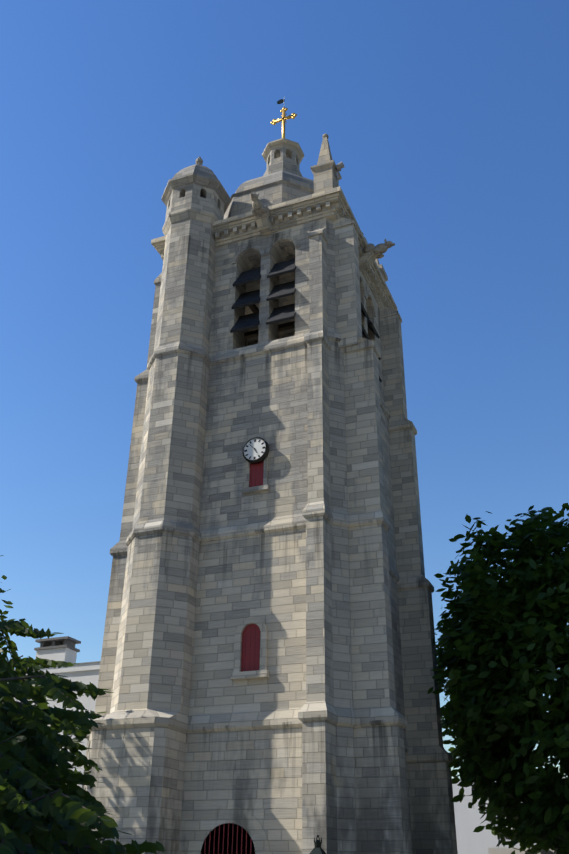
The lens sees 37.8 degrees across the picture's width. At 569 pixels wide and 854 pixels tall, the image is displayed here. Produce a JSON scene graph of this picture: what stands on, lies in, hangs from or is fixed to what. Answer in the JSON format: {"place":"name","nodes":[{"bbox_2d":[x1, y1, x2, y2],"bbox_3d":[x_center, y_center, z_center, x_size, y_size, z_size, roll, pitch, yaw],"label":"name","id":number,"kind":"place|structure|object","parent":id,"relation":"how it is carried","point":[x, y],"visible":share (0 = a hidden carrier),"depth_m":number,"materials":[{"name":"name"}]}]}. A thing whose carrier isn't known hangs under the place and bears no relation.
{"place":"outdoors","nodes":[
{"label":"outdoors","id":0,"kind":"place"},
{"bbox_2d":[7,648,99,787],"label":"white building","id":1,"kind":"structure","parent":0,"point":[87,673],"depth_m":42.57,"materials":[{"name":"white paint"}]},
{"bbox_2d":[34,636,80,651],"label":"chimney cap","id":2,"kind":"object","parent":1,"relation":"on","point":[60,642],"visible":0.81,"depth_m":44.55,"materials":[{"name":"concrete"}]},
{"bbox_2d":[14,661,100,669],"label":"roof","id":3,"kind":"structure","parent":1,"relation":"on","point":[81,663],"depth_m":42.58,"materials":[{"name":"silver metal"}]},
{"bbox_2d":[0,0,568,778],"label":"sky","id":4,"kind":"structure","parent":0,"point":[447,121],"materials":[{"name":"blue"}]},
{"bbox_2d":[427,503,568,853],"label":"tree","id":5,"kind":"object","parent":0,"point":[499,654],"depth_m":27.39,"materials":[{"name":"green plant"}]},
{"bbox_2d":[452,777,564,853],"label":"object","id":6,"kind":"structure","parent":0,"point":[468,821],"depth_m":74.84,"materials":[{"name":"white paint"}]},
{"label":"ground","id":7,"kind":"structure","parent":0,"visible":0},
{"bbox_2d":[0,555,14,660],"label":"tree","id":8,"kind":"object","parent":7,"relation":"on","point":[3,617],"visible":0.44,"depth_m":25.65,"materials":[{"name":"green plant"}]},
{"bbox_2d":[0,618,174,853],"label":"tree of heaven","id":9,"kind":"object","parent":7,"relation":"on","point":[56,813],"depth_m":4.60,"materials":[{"name":"green plant"}]},
{"bbox_2d":[82,273,161,788],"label":"buttress","id":10,"kind":"structure","parent":7,"relation":"on","point":[118,551],"depth_m":29.00,"materials":[{"name":"stone"}]},
{"bbox_2d":[83,206,218,853],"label":"stair turret","id":11,"kind":"object","parent":7,"relation":"on","point":[137,745],"visible":0.77,"depth_m":26.65,"materials":[{"name":"stone"}]},
{"bbox_2d":[165,184,223,220],"bbox_3d":[-3.817,-8.945,35.282,2.280,1.380,2.280,-10,-31,20],"label":"turret","id":12,"kind":"object","parent":11,"relation":"on","point":[200,197],"visible":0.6,"depth_m":34.48,"materials":[{"name":"grey stone"}]},
{"bbox_2d":[161,156,230,212],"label":"turret dome","id":13,"kind":"structure","parent":12,"relation":"on","point":[198,173],"depth_m":34.92,"materials":[{"name":"grey stone"}]},
{"bbox_2d":[148,328,411,853],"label":"tower wall","id":14,"kind":"structure","parent":7,"relation":"on","point":[243,749],"depth_m":26.14,"materials":[{"name":"grey stone"}]},
{"bbox_2d":[187,806,269,853],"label":"arch door","id":15,"kind":"structure","parent":14,"relation":"attached to","point":[249,823],"depth_m":23.19,"materials":[{"name":"stone"}]},
{"bbox_2d":[201,823,254,853],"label":"window grille","id":16,"kind":"object","parent":15,"relation":"in","point":[227,838],"visible":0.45,"depth_m":23.00,"materials":[{"name":"black metal"}]},
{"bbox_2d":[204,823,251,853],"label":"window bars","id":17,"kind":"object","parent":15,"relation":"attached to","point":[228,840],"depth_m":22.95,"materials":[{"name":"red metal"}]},
{"bbox_2d":[230,617,268,679],"bbox_3d":[-1.027,6.720,25.313,1.200,1.870,0.240,-10,-31,20],"label":"window surround","id":18,"kind":"object","parent":14,"relation":"attached to","point":[238,674],"visible":1,"depth_m":25.19,"materials":[{"name":"grey stone"}]},
{"bbox_2d":[241,624,259,671],"bbox_3d":[-1.008,6.742,25.353,0.660,1.470,0.001,-10,-31,20],"label":"shutter window","id":19,"kind":"structure","parent":18,"relation":"in","point":[250,657],"depth_m":25.34,"materials":[{"name":"red wood"}]},
{"bbox_2d":[243,456,268,493],"bbox_3d":[-0.944,1.316,28.309,0.920,1.950,0.170,-10,-31,20],"label":"window frame","id":20,"kind":"object","parent":14,"relation":"attached to","point":[247,489],"visible":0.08,"depth_m":27.96,"materials":[{"name":"grey stone"}]},
{"bbox_2d":[242,437,268,463],"bbox_3d":[-0.988,0.795,28.452,0.940,0.940,0.200,-10,-31,20],"label":"clock rim","id":21,"kind":"object","parent":20,"relation":"attached to","point":[262,457],"visible":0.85,"depth_m":28.25,"materials":[{"name":"grey"}]},
{"bbox_2d":[244,438,265,459],"bbox_3d":[-1.013,0.765,28.400,0.840,0.840,0.020,-10,-31,20],"label":"clock face","id":22,"kind":"object","parent":21,"relation":"attached to","point":[257,446],"visible":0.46,"depth_m":28.39},
{"bbox_2d":[249,460,263,486],"bbox_3d":[-0.923,1.425,28.311,0.540,1.440,0.055,-10,-31,20],"label":"window shutter","id":23,"kind":"object","parent":20,"relation":"in","point":[256,474],"visible":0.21,"depth_m":28.18,"materials":[{"name":"red wood"}]},
{"bbox_2d":[244,304,294,338],"bbox_3d":[-0.187,-3.835,35.542,5.500,0.350,5.500,-10,-31,20],"label":"bell frame","id":24,"kind":"object","parent":14,"relation":"attached to","point":[255,333],"depth_m":34.67,"materials":[{"name":"black wood"}]},
{"bbox_2d":[151,186,397,310],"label":"cornice","id":25,"kind":"structure","parent":14,"relation":"on","point":[332,204],"depth_m":33.48,"materials":[{"name":"stone"}]},
{"bbox_2d":[250,193,269,216],"bbox_3d":[-1.015,-8.730,32.925,0.584,0.710,1.498,-10,-31,20],"label":"gargoyle","id":26,"kind":"object","parent":25,"relation":"attached to","point":[259,210],"visible":0.92,"depth_m":32.68,"materials":[{"name":"stone"}]},
{"bbox_2d":[224,161,313,218],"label":"dome roof","id":27,"kind":"structure","parent":25,"relation":"on","point":[279,182],"depth_m":36.17,"materials":[{"name":"stone"}]},
{"bbox_2d":[266,146,299,169],"bbox_3d":[-0.072,-12.680,40.386,1.480,1.120,1.480,-10,-31,20],"label":"dome lantern","id":28,"kind":"object","parent":27,"relation":"on","point":[284,154],"visible":0.48,"depth_m":39.95,"materials":[{"name":"stone"}]},
{"bbox_2d":[262,138,303,163],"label":"lantern roof","id":29,"kind":"structure","parent":28,"relation":"on","point":[295,146],"depth_m":40.09,"materials":[{"name":"grey stone"}]},
{"bbox_2d":[271,107,296,137],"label":"cross","id":30,"kind":"object","parent":29,"relation":"on","point":[284,118],"visible":0.94,"depth_m":41.90,"materials":[{"name":"gold metal"}]},
{"bbox_2d":[255,212,376,269],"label":"gargoyle corbels","id":31,"kind":"object","parent":25,"relation":"on","point":[366,260],"visible":0.79,"depth_m":33.24,"materials":[{"name":"stone"}]},
{"bbox_2d":[310,134,387,280],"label":"pinnacles","id":32,"kind":"object","parent":25,"relation":"on","point":[323,169],"visible":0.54,"depth_m":33.62,"materials":[{"name":"stone"}]},
{"bbox_2d":[334,161,344,179],"bbox_3d":[2.245,-10.431,33.667,0.445,0.574,0.430,-10,-31,20],"label":"gargoyle","id":33,"kind":"object","parent":32,"relation":"attached to","point":[339,166],"visible":0.94,"depth_m":33.59,"materials":[{"name":"grey stone"}]},
{"bbox_2d":[364,239,394,258],"bbox_3d":[3.948,-7.508,35.038,1.498,0.710,0.584,-10,-31,20],"label":"gargoyle","id":34,"kind":"object","parent":25,"relation":"attached to","point":[380,249],"visible":0.79,"depth_m":34.85,"materials":[{"name":"stone"}]},
{"bbox_2d":[209,218,384,403],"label":"belfry wall","id":35,"kind":"structure","parent":14,"relation":"on","point":[225,316],"depth_m":32.56,"materials":[{"name":"grey stone"}]},
{"bbox_2d":[232,236,375,316],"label":"belfry hoods and sills","id":36,"kind":"object","parent":14,"relation":"attached to","point":[269,248],"visible":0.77,"depth_m":33.18,"materials":[{"name":"stone"}]},
{"bbox_2d":[230,259,381,381],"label":"louvers","id":37,"kind":"object","parent":14,"relation":"attached to","point":[278,314],"visible":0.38,"depth_m":31.94,"materials":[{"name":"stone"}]},
{"bbox_2d":[309,835,325,853],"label":"street lantern","id":38,"kind":"object","parent":7,"relation":"on","point":[317,849],"visible":1,"depth_m":17.96,"materials":[{"name":"grey paint"}]},
{"bbox_2d":[298,228,337,853],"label":"buttress","id":39,"kind":"structure","parent":7,"relation":"on","point":[317,715],"depth_m":24.62,"materials":[{"name":"stone"}]},
{"bbox_2d":[333,216,457,853],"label":"buttresses","id":40,"kind":"structure","parent":7,"relation":"on","point":[382,818],"depth_m":27.64,"materials":[{"name":"stone"}]},
{"bbox_2d":[488,848,553,853],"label":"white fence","id":41,"kind":"object","parent":7,"relation":"on","point":[503,851],"visible":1,"depth_m":30.89,"materials":[{"name":"white"}]}
]}

